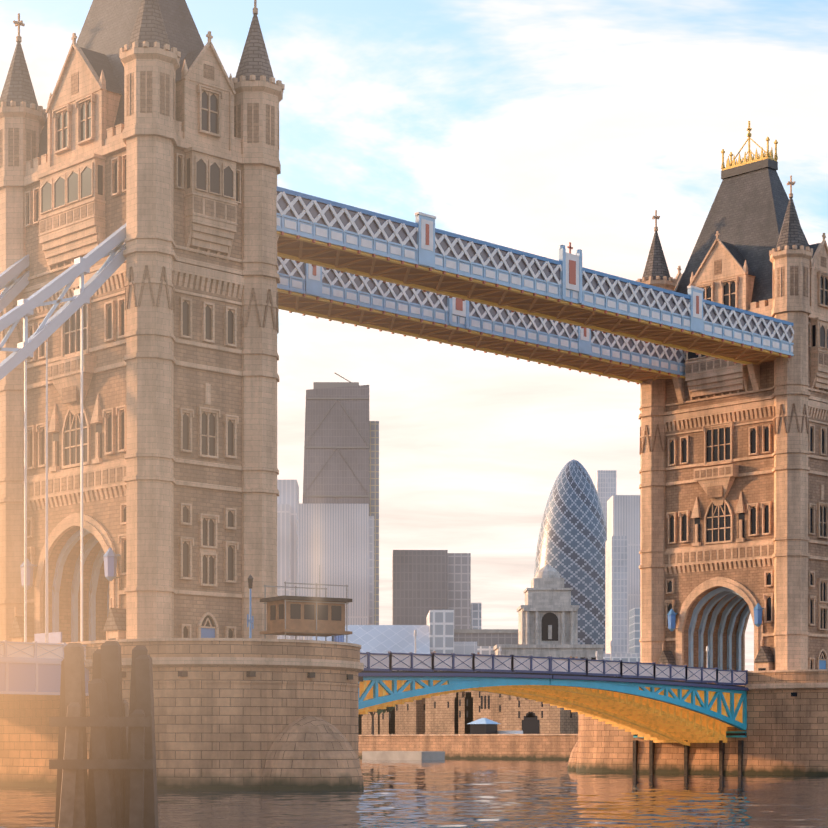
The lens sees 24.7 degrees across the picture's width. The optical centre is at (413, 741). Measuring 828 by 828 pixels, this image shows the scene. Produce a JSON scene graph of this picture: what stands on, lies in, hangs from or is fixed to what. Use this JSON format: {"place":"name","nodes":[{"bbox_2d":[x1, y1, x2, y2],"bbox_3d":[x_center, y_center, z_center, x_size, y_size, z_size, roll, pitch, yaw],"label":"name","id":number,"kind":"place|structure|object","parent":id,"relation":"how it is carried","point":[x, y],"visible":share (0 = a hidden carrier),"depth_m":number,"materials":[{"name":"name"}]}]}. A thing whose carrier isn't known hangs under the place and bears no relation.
{"place":"outdoors","nodes":[
{"label":"outdoors","id":0,"kind":"place"},
{"bbox_2d":[0,758,827,827],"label":"river thames","id":1,"kind":"structure","parent":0,"point":[476,793],"depth_m":107.77,"materials":[{"name":"brown liquid"}]},
{"bbox_2d":[49,641,158,827],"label":"timber dolphin","id":2,"kind":"object","parent":1,"relation":"on","point":[111,782],"depth_m":49.33},
{"bbox_2d":[0,638,363,790],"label":"pier","id":3,"kind":"structure","parent":1,"relation":"in","point":[240,714],"depth_m":133.39,"materials":[{"name":"beige stone"}]},
{"bbox_2d":[0,0,284,642],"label":"tower","id":4,"kind":"structure","parent":3,"relation":"on","point":[153,126],"depth_m":145.51,"materials":[{"name":"stone"}]},
{"bbox_2d":[0,223,125,641],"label":"suspension chains","id":5,"kind":"object","parent":4,"relation":"attached to","point":[27,347],"depth_m":138.45,"materials":[{"name":"paint"}]},
{"bbox_2d":[276,186,793,403],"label":"elevated walkways","id":6,"kind":"structure","parent":4,"relation":"attached to","point":[422,277],"depth_m":176.40,"materials":[{"name":"metal"}]},
{"bbox_2d":[32,630,748,745],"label":"bridge decks","id":7,"kind":"object","parent":3,"relation":"on","point":[690,705],"depth_m":181.63,"materials":[{"name":"metal"}]},
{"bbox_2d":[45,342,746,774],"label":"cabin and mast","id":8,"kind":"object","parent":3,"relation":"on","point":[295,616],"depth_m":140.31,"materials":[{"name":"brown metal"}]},
{"bbox_2d":[567,669,827,775],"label":"pier","id":9,"kind":"structure","parent":1,"relation":"in","point":[787,723],"depth_m":194.43,"materials":[{"name":"beige stone"}]},
{"bbox_2d":[636,121,827,672],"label":"tower","id":10,"kind":"structure","parent":9,"relation":"on","point":[733,485],"depth_m":203.34,"materials":[{"name":"stone"}]},
{"bbox_2d":[0,0,827,670],"label":"sky","id":11,"kind":"structure","parent":0,"point":[536,127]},
{"bbox_2d":[358,691,577,734],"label":"tower of london","id":12,"kind":"structure","parent":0,"point":[453,713],"depth_m":434.63,"materials":[{"name":"beige stone"}]},
{"bbox_3d":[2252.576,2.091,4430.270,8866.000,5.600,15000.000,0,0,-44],"label":"bank ground","id":13,"kind":"structure","parent":0,"visible":0},
{"bbox_2d":[369,704,395,734],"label":"wharf trees","id":14,"kind":"object","parent":13,"relation":"on","point":[380,711],"depth_m":394.64,"materials":[{"name":"green plant"}]},
{"bbox_2d":[277,373,639,661],"bbox_3d":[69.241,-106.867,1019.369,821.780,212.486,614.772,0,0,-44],"label":"city skyline","id":15,"kind":"structure","parent":13,"relation":"on","point":[330,525],"depth_m":884.54,"materials":[{"name":"grey glass"}]},
{"bbox_2d":[358,718,577,759],"bbox_3d":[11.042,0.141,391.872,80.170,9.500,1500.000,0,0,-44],"label":"embankment wall","id":16,"kind":"structure","parent":13,"relation":"on","point":[484,739],"depth_m":364.76,"materials":[{"name":"beige stone"}]},
{"bbox_2d":[534,459,606,652],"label":"gherkin-shaped skyscraper","id":17,"kind":"structure","parent":13,"relation":"on","point":[572,538],"depth_m":1274.06,"materials":[{"name":"grey"}]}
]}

